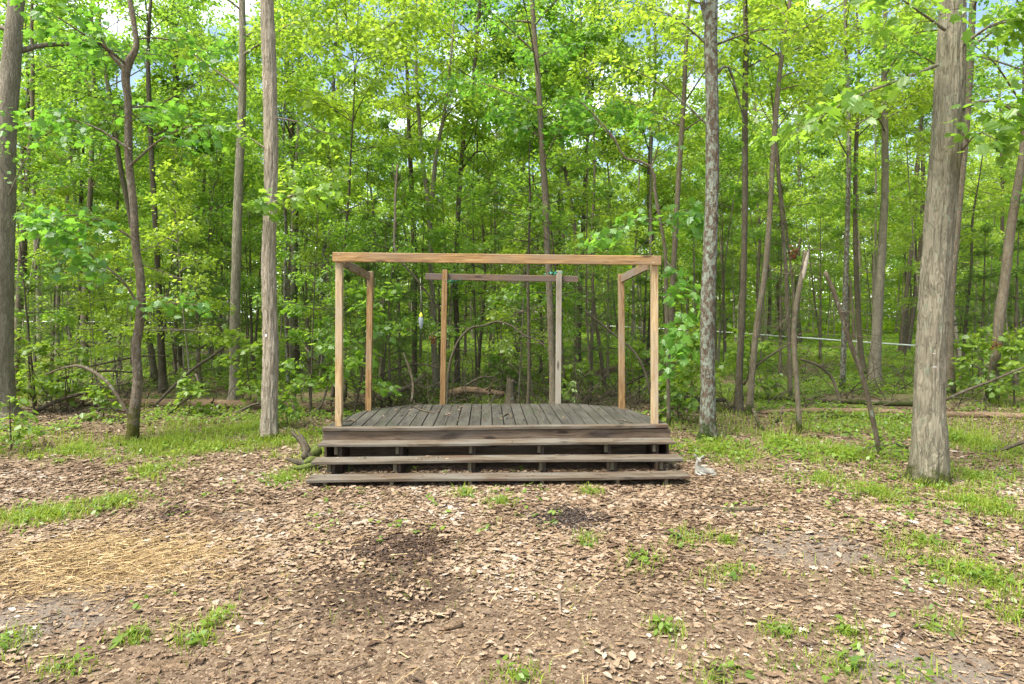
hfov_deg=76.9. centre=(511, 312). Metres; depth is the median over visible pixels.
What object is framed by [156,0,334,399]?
grey tree
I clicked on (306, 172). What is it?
thin sapling
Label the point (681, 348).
bent sapling
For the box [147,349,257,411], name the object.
dead brush
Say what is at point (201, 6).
brown tree
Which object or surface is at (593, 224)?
pine sapling
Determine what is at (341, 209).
thin sapling
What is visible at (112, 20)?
sky
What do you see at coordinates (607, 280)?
pine sapling
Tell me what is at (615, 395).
dead brush
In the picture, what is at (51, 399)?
dead brush
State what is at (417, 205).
woodland tree
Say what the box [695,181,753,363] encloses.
pine sapling
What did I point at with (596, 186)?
tree
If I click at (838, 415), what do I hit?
fallen log
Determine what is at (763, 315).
woodland tree
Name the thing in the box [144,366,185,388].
dead brush
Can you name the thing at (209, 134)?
slim tree
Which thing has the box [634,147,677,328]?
tree
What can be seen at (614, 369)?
fallen branch
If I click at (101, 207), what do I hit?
woodland tree
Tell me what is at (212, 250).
thin sapling
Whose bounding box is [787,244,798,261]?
dead leaf bunch
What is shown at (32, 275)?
understory tree
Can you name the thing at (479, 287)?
pine sapling
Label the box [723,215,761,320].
understory tree
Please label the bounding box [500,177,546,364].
pine sapling
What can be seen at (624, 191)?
tree
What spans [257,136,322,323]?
woodland tree
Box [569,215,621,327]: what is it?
understory tree
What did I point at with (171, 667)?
bark slab
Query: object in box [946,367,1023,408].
fallen branch
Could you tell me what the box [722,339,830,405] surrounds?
dead brush
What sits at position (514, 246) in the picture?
thin sapling
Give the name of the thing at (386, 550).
bark mulch
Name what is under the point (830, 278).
bare pole
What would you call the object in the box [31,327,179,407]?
dead brush
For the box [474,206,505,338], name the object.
understory tree
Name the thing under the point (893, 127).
tree
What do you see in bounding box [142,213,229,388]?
sapling
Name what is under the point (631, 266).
woodland tree
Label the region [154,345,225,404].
fallen branch
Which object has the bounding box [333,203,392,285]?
understory tree
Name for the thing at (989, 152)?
woodland tree
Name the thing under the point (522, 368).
dead brush
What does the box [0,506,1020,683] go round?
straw
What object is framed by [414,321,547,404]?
arched stem
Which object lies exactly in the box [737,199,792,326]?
understory tree
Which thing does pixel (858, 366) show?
leaning snag
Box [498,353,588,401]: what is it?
dead brush
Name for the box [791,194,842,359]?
pine sapling
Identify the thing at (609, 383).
dead brush
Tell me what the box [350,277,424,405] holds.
pine sapling
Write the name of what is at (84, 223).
leaning tree
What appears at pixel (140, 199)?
bare pole
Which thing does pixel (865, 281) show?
pine sapling
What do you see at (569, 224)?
understory tree
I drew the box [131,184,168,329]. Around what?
woodland tree
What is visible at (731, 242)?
understory tree
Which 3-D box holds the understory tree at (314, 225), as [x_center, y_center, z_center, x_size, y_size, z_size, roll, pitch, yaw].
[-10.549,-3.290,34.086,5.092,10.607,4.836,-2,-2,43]
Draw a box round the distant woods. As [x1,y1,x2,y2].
[15,95,1023,335]
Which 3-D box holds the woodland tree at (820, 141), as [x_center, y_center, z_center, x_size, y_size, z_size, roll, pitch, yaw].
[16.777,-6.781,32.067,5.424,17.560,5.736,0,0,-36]
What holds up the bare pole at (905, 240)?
on the ground at (572, 673)
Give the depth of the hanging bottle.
10.97 m
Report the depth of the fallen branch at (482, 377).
13.12 m
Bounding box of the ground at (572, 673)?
[0,319,1023,683]
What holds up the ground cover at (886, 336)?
on the ground at (572, 673)
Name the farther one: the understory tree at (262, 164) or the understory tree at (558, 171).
the understory tree at (262, 164)
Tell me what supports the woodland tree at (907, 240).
on the ground at (572, 673)
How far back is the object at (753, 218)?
34.35 m
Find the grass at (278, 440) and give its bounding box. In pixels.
[0,352,1023,683]
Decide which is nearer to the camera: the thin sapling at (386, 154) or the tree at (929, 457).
the tree at (929, 457)
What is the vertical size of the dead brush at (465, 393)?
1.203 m
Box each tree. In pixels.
[0,0,88,306]
[0,0,140,392]
[0,0,173,418]
[0,0,179,376]
[0,0,237,442]
[2,3,115,360]
[15,149,98,332]
[15,154,124,340]
[15,187,63,311]
[15,199,53,337]
[15,203,29,278]
[15,238,63,318]
[16,40,138,363]
[17,48,103,354]
[17,51,122,344]
[21,0,253,392]
[25,0,220,383]
[28,100,116,339]
[49,69,123,350]
[58,80,202,366]
[61,179,142,324]
[64,149,111,322]
[71,0,190,342]
[96,123,169,321]
[104,0,261,366]
[106,172,182,336]
[122,110,232,319]
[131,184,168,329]
[133,0,246,354]
[142,107,278,370]
[145,147,241,329]
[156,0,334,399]
[156,6,278,357]
[171,80,256,322]
[182,138,260,351]
[185,0,392,374]
[186,142,276,316]
[192,98,263,328]
[194,224,256,337]
[199,197,261,339]
[203,0,354,440]
[203,0,372,385]
[206,0,368,373]
[224,123,344,346]
[228,0,362,360]
[230,197,259,331]
[245,0,454,397]
[246,191,310,337]
[256,3,401,358]
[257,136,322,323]
[276,156,356,325]
[276,236,312,282]
[277,0,392,371]
[281,204,344,274]
[297,226,335,323]
[305,201,371,337]
[306,0,480,377]
[332,0,508,390]
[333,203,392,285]
[341,57,412,339]
[350,195,409,280]
[369,120,439,332]
[377,0,597,385]
[377,101,456,340]
[402,5,519,349]
[417,202,455,331]
[418,149,501,342]
[426,13,559,350]
[430,0,646,403]
[437,107,541,363]
[440,141,497,339]
[441,201,504,341]
[457,19,623,373]
[459,203,498,310]
[469,3,634,381]
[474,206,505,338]
[475,127,540,332]
[480,140,593,403]
[481,0,574,358]
[485,194,537,332]
[486,0,622,364]
[491,0,650,322]
[499,0,679,362]
[517,143,615,337]
[535,163,613,307]
[538,224,573,314]
[569,0,729,360]
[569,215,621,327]
[573,0,805,368]
[580,39,705,353]
[583,202,647,325]
[590,0,705,371]
[591,0,826,440]
[594,244,636,334]
[597,135,639,332]
[603,175,659,330]
[606,203,653,334]
[616,174,681,336]
[618,0,905,412]
[621,90,705,324]
[630,70,761,341]
[647,194,719,330]
[655,0,934,415]
[658,252,692,320]
[660,88,780,358]
[668,248,700,314]
[675,102,751,293]
[676,207,727,328]
[677,211,735,315]
[681,104,768,346]
[681,224,731,314]
[686,0,887,378]
[686,246,730,317]
[688,161,766,343]
[692,244,737,315]
[698,76,801,340]
[699,49,795,337]
[700,91,770,313]
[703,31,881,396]
[719,222,771,327]
[723,44,800,348]
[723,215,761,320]
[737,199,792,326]
[738,104,796,336]
[747,202,812,326]
[748,50,821,339]
[756,167,849,345]
[763,7,850,343]
[768,0,1023,486]
[780,0,983,388]
[793,0,935,373]
[797,0,915,314]
[801,205,868,336]
[803,63,909,340]
[806,114,924,354]
[807,0,999,382]
[813,51,930,344]
[821,141,870,331]
[835,126,911,318]
[840,0,1019,399]
[849,222,904,284]
[861,25,977,353]
[861,173,926,316]
[865,1,1023,355]
[867,0,1023,403]
[869,11,986,350]
[885,221,918,318]
[887,129,928,336]
[898,145,980,273]
[906,220,986,329]
[911,217,977,311]
[922,1,1021,312]
[922,155,1005,376]
[959,156,1023,341]
[961,145,1023,332]
[962,147,1004,332]
[962,200,1023,329]
[964,1,1023,303]
[965,103,1019,306]
[965,190,1023,333]
[968,109,1012,331]
[973,178,1023,324]
[977,240,1023,314]
[981,78,1023,292]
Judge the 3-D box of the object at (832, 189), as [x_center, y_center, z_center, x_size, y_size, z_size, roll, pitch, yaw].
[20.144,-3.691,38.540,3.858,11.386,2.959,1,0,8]
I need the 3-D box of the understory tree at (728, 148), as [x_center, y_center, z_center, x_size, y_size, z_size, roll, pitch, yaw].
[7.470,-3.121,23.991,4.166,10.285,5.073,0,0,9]
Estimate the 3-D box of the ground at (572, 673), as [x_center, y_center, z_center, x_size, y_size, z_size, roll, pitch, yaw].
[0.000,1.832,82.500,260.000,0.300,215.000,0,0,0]
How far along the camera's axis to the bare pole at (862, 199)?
45.02 m
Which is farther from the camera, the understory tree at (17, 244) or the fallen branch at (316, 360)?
the understory tree at (17, 244)
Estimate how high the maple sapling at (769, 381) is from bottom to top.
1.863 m
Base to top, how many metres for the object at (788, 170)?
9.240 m
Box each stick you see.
[0,622,52,631]
[210,608,252,614]
[280,610,349,630]
[444,622,463,629]
[557,592,561,614]
[570,620,585,645]
[686,506,762,511]
[777,593,812,601]
[850,598,919,609]
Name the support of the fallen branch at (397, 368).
on the dead brush at (420, 398)
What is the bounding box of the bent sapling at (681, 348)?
[550,87,703,426]
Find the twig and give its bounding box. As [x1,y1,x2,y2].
[412,403,434,412]
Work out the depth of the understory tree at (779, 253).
34.94 m
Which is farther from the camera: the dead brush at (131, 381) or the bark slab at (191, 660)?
the dead brush at (131, 381)
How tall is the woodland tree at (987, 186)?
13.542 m
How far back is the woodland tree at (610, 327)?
51.59 m
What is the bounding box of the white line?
[601,325,960,348]
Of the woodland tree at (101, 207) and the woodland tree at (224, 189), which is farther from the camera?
the woodland tree at (101, 207)
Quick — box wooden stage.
[306,252,689,486]
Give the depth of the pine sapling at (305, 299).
17.93 m
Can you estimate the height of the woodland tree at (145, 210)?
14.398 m
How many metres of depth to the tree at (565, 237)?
33.90 m
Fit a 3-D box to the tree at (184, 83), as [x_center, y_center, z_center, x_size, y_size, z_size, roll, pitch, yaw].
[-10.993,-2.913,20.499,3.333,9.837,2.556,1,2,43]
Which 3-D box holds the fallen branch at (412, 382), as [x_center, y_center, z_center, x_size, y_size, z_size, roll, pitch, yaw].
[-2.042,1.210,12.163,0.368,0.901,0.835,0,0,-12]
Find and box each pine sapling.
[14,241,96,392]
[14,275,67,398]
[88,234,156,369]
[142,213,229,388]
[142,245,205,371]
[188,157,261,379]
[217,174,283,371]
[279,226,343,372]
[312,268,365,397]
[320,211,413,387]
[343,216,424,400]
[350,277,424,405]
[365,169,428,395]
[391,180,450,362]
[407,195,460,381]
[448,186,488,357]
[461,173,521,374]
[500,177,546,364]
[509,217,590,364]
[562,216,627,393]
[579,189,635,383]
[612,236,677,370]
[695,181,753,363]
[753,183,812,376]
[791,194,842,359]
[841,186,906,332]
[908,195,991,334]
[954,222,1022,379]
[963,215,1023,390]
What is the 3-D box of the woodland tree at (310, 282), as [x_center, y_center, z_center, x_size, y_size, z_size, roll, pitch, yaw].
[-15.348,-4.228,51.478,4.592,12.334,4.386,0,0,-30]
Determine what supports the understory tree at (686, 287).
on the ground at (572, 673)
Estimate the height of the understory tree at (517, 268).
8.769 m
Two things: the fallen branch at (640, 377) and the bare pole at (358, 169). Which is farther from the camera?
the bare pole at (358, 169)
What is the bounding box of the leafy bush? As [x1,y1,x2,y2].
[0,396,51,450]
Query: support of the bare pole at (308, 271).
on the ground at (572, 673)
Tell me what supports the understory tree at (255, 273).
on the ground at (572, 673)
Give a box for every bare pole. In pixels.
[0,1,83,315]
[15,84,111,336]
[16,104,55,218]
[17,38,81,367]
[62,264,67,334]
[76,167,115,335]
[98,173,128,329]
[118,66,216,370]
[123,147,192,344]
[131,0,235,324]
[140,159,164,340]
[218,137,263,228]
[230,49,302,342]
[242,194,258,338]
[298,156,321,347]
[313,120,364,325]
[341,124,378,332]
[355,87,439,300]
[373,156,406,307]
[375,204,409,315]
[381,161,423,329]
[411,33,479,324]
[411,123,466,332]
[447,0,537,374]
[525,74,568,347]
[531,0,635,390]
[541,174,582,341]
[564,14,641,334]
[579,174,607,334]
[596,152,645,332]
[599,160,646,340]
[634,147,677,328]
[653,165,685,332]
[682,119,732,338]
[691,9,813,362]
[705,180,735,320]
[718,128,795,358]
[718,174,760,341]
[772,195,798,328]
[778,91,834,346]
[802,220,831,332]
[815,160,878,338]
[819,218,842,332]
[850,160,879,324]
[851,167,903,287]
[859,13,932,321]
[863,224,899,331]
[878,8,937,354]
[895,180,925,323]
[959,208,980,328]
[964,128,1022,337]
[965,164,1010,335]
[1002,99,1023,234]
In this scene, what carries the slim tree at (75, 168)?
on the ground at (572, 673)
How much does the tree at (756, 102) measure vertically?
12.715 m
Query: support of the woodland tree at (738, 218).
on the ground at (572, 673)
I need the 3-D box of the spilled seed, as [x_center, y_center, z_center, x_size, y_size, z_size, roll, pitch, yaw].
[0.583,1.929,6.050,1.247,0.054,1.105,0,0,-23]
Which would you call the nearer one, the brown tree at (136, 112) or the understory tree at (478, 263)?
the brown tree at (136, 112)
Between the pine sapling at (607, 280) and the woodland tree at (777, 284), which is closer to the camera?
the pine sapling at (607, 280)
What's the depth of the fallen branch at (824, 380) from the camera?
17.84 m
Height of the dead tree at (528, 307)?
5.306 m
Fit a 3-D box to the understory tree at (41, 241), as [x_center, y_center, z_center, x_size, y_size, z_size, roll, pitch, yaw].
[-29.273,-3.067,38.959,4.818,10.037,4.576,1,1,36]
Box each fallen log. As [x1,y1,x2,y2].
[57,388,345,411]
[379,368,425,401]
[448,380,504,396]
[743,394,912,406]
[759,407,1023,419]
[821,414,910,419]
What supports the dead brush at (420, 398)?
on the ground at (572, 673)
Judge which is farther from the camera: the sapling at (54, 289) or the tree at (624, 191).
the tree at (624, 191)
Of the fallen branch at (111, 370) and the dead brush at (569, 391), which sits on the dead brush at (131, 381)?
the fallen branch at (111, 370)
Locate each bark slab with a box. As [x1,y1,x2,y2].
[135,666,161,674]
[147,660,181,667]
[161,663,190,671]
[174,656,205,663]
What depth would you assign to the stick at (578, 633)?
3.93 m
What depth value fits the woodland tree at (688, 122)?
19.64 m
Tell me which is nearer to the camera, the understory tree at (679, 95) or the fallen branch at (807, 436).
the fallen branch at (807, 436)
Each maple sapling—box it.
[14,328,68,407]
[38,342,96,411]
[71,373,128,421]
[167,372,215,414]
[212,323,282,403]
[255,379,303,428]
[279,300,355,404]
[307,277,403,414]
[481,349,525,396]
[544,354,597,403]
[617,335,665,401]
[642,363,699,421]
[658,322,730,404]
[724,323,785,397]
[946,323,1005,395]
[970,327,1023,405]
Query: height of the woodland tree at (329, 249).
14.332 m
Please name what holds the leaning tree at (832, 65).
on the ground at (572, 673)
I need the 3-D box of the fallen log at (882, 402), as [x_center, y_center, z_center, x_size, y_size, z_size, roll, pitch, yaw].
[6.591,1.735,13.443,3.574,0.402,0.603,0,0,19]
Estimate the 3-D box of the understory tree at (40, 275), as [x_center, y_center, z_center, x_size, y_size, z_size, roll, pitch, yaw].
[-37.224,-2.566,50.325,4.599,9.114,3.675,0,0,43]
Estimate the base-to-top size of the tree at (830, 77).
8.300 m
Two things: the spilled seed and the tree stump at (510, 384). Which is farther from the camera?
the tree stump at (510, 384)
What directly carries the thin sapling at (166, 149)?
on the ground at (572, 673)
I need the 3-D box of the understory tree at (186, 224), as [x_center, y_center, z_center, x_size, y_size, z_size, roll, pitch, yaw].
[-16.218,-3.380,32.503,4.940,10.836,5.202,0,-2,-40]
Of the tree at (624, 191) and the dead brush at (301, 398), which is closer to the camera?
the dead brush at (301, 398)
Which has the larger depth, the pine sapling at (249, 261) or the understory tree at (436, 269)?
the understory tree at (436, 269)
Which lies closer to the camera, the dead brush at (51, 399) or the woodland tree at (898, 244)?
the dead brush at (51, 399)
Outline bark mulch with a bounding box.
[151,506,522,641]
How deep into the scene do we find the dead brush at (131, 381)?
13.75 m
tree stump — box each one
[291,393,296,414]
[504,376,516,405]
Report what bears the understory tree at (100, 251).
on the ground at (572, 673)
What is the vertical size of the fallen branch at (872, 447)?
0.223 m
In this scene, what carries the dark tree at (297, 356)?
on the ground at (572, 673)
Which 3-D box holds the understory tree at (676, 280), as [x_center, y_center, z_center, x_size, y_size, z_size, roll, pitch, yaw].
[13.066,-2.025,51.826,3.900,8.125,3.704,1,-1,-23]
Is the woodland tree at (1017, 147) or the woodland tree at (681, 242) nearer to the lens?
the woodland tree at (681, 242)
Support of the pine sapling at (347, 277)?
on the ground at (572, 673)
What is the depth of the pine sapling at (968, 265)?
18.82 m
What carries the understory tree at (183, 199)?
on the ground at (572, 673)
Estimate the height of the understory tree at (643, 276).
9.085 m
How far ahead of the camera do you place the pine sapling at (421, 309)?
24.00 m
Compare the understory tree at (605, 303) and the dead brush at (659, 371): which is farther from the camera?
the understory tree at (605, 303)
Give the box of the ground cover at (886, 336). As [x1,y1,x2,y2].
[0,330,1023,683]
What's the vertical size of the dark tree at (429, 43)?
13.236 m
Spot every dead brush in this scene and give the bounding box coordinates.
[13,331,182,423]
[21,371,90,412]
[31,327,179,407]
[58,351,177,400]
[73,371,160,407]
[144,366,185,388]
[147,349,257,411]
[209,346,295,385]
[252,369,348,410]
[304,351,420,411]
[317,350,459,410]
[328,355,429,410]
[372,359,457,404]
[372,372,419,405]
[375,329,498,406]
[396,335,518,405]
[416,346,474,381]
[418,367,525,406]
[430,362,526,400]
[450,331,548,396]
[481,344,547,383]
[481,345,583,403]
[486,341,616,403]
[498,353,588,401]
[510,366,616,405]
[538,362,634,405]
[555,341,650,404]
[564,336,670,414]
[578,359,682,409]
[591,358,660,397]
[630,351,745,411]
[631,354,678,385]
[688,373,773,415]
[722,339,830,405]
[757,330,838,380]
[770,378,845,409]
[774,320,913,403]
[861,351,913,390]
[897,345,1020,411]
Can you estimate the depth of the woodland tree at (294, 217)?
19.42 m
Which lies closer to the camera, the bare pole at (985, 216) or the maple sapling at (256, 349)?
the maple sapling at (256, 349)
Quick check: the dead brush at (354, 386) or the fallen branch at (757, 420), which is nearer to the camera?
the fallen branch at (757, 420)
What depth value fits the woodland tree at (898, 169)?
25.69 m
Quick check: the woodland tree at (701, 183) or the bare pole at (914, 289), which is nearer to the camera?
the bare pole at (914, 289)
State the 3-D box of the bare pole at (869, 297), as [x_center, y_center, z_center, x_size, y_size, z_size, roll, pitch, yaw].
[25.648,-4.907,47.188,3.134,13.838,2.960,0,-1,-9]
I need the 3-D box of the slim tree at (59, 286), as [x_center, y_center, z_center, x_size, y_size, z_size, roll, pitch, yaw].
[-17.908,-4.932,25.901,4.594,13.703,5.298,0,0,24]
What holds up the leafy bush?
on the ground at (572, 673)
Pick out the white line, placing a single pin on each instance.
(820, 339)
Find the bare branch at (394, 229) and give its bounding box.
[392,161,440,311]
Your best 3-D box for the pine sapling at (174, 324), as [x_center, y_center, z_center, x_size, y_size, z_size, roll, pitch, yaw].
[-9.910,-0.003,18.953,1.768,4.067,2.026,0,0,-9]
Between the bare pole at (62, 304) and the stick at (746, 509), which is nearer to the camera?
the stick at (746, 509)
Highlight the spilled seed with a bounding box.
[511,500,639,539]
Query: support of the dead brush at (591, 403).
on the ground at (572, 673)
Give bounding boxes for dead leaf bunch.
[428,330,437,346]
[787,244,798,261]
[989,336,1001,349]
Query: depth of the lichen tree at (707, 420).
9.73 m
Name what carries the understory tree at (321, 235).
on the ground at (572, 673)
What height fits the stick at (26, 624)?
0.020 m
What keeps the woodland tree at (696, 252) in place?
on the ground at (572, 673)
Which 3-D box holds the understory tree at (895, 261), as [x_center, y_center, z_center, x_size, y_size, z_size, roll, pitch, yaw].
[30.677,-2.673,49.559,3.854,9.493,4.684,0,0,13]
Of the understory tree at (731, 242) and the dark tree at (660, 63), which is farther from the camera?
the understory tree at (731, 242)
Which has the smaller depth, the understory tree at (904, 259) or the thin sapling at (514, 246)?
the thin sapling at (514, 246)
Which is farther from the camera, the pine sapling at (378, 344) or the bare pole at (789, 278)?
the bare pole at (789, 278)
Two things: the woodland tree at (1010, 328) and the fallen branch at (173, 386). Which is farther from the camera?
the woodland tree at (1010, 328)
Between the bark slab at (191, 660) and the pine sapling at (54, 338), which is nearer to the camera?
the bark slab at (191, 660)
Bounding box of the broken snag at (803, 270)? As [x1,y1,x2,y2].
[765,247,839,433]
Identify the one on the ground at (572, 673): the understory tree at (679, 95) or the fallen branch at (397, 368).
the understory tree at (679, 95)
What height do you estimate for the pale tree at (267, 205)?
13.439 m
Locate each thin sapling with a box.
[14,115,81,405]
[14,198,110,386]
[40,228,135,387]
[63,206,156,383]
[83,223,181,391]
[102,159,237,398]
[112,138,208,372]
[120,105,223,369]
[121,189,229,394]
[128,96,263,384]
[198,157,290,378]
[250,162,365,411]
[279,206,364,385]
[315,112,428,326]
[325,144,445,407]
[402,170,496,363]
[416,89,533,386]
[463,143,524,379]
[479,235,555,398]
[482,189,576,403]
[484,52,636,403]
[508,199,584,387]
[537,38,640,401]
[887,78,1007,379]
[894,173,965,357]
[977,162,1023,327]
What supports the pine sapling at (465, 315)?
on the ground at (572, 673)
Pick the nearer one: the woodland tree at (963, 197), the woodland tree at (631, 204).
the woodland tree at (631, 204)
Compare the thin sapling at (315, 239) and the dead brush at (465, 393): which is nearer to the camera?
the dead brush at (465, 393)
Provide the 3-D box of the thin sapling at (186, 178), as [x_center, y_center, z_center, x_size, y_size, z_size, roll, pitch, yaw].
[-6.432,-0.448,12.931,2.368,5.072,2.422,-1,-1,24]
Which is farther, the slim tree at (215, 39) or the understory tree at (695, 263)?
the understory tree at (695, 263)
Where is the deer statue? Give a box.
[694,454,716,475]
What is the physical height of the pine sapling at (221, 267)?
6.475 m
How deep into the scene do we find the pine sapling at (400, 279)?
15.20 m
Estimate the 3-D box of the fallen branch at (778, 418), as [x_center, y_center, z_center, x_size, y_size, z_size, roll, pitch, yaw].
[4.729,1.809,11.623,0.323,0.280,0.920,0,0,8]
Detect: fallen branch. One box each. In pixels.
[15,348,128,415]
[34,374,130,411]
[52,355,150,382]
[87,345,169,366]
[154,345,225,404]
[168,374,201,414]
[234,401,260,413]
[304,347,345,400]
[306,386,327,416]
[379,352,454,375]
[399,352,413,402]
[464,370,502,386]
[597,366,625,372]
[627,363,665,384]
[683,385,733,402]
[742,336,800,385]
[752,403,777,430]
[761,405,783,424]
[775,401,832,438]
[799,349,844,405]
[799,376,856,382]
[814,454,840,464]
[863,435,908,450]
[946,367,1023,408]
[986,414,1023,452]
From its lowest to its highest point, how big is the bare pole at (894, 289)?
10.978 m
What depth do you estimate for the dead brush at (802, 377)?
17.77 m
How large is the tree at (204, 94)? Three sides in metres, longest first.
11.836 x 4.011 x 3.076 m
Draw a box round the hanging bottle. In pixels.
[419,278,422,328]
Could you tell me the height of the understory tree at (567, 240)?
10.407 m
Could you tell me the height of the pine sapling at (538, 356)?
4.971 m
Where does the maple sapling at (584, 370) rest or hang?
on the ground at (572, 673)
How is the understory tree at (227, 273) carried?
on the ground at (572, 673)
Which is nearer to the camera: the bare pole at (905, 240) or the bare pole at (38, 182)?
the bare pole at (38, 182)
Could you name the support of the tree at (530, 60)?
on the ground at (572, 673)
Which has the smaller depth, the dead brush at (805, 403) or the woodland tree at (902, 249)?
the dead brush at (805, 403)
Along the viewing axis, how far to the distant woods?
57.02 m
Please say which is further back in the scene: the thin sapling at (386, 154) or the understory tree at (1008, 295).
the understory tree at (1008, 295)
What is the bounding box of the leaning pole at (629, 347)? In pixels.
[584,310,650,399]
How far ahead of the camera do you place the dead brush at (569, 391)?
12.67 m
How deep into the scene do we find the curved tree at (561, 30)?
17.81 m
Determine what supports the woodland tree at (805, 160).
on the ground at (572, 673)
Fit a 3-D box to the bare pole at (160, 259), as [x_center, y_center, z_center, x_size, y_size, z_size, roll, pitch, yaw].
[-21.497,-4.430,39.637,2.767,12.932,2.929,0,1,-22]
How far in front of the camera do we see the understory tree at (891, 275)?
50.11 m
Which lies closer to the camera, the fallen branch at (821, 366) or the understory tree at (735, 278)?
the fallen branch at (821, 366)
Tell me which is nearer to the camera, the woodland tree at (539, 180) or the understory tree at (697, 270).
the woodland tree at (539, 180)
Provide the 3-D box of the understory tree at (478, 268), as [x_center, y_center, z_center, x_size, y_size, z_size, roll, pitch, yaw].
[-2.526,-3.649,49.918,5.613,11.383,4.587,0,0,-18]
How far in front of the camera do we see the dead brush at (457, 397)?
13.50 m
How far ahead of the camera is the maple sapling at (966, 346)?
14.00 m
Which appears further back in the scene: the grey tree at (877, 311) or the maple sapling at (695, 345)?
the grey tree at (877, 311)
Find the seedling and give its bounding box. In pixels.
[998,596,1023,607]
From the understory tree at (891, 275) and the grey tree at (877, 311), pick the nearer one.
the grey tree at (877, 311)
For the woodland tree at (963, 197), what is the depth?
43.50 m
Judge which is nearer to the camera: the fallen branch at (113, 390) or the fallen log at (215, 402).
the fallen branch at (113, 390)
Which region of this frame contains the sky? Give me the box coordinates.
[0,0,1023,317]
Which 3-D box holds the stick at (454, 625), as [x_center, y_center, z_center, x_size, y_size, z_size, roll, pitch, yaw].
[-0.363,1.951,4.009,0.123,0.035,0.032,0,0,-22]
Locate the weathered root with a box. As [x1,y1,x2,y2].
[285,428,321,469]
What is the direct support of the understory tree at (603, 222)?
on the ground at (572, 673)
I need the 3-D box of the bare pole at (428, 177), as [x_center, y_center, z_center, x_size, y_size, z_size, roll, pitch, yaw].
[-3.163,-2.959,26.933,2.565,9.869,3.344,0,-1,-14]
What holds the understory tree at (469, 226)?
on the ground at (572, 673)
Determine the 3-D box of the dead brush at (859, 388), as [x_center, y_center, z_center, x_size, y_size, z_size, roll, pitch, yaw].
[7.474,1.207,14.438,2.915,2.091,2.718,0,0,25]
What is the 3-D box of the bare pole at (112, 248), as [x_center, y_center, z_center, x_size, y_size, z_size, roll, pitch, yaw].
[-24.304,-3.163,39.670,2.360,10.420,2.229,1,2,21]
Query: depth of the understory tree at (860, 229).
26.81 m
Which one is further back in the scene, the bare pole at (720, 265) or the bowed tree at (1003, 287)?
the bare pole at (720, 265)
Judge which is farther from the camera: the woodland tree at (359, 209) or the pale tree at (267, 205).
the woodland tree at (359, 209)
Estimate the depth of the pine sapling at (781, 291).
18.90 m
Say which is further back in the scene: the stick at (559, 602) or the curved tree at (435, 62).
the curved tree at (435, 62)
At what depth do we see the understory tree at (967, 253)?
34.48 m
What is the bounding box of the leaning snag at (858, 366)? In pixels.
[823,271,912,455]
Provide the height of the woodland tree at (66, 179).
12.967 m
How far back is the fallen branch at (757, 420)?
10.92 m
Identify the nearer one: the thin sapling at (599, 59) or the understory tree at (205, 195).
the thin sapling at (599, 59)
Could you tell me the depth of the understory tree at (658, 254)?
40.46 m
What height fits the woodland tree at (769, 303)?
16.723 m
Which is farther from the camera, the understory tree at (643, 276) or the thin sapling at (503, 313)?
the understory tree at (643, 276)
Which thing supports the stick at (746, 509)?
on the ground at (572, 673)
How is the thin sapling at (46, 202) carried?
on the ground at (572, 673)
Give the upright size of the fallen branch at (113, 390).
1.053 m
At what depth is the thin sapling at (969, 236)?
16.44 m
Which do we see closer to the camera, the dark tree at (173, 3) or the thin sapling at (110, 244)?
the thin sapling at (110, 244)
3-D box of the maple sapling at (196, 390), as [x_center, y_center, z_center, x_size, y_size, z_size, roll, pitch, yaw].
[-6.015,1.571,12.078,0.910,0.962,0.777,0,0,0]
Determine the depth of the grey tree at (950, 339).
14.13 m
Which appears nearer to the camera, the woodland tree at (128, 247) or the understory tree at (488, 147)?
the understory tree at (488, 147)
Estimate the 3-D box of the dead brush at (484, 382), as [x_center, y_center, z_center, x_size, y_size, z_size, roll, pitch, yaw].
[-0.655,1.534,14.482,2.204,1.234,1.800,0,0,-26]
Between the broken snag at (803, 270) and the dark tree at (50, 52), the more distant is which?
the dark tree at (50, 52)
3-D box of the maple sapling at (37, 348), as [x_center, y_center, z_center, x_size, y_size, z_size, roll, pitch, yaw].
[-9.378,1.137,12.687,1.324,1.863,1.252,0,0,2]
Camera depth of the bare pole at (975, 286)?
48.23 m
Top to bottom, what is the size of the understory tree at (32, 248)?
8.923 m
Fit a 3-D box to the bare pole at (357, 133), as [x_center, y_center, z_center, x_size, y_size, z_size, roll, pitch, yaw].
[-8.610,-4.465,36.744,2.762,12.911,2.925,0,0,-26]
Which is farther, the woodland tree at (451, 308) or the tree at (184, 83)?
the woodland tree at (451, 308)
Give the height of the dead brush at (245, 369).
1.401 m

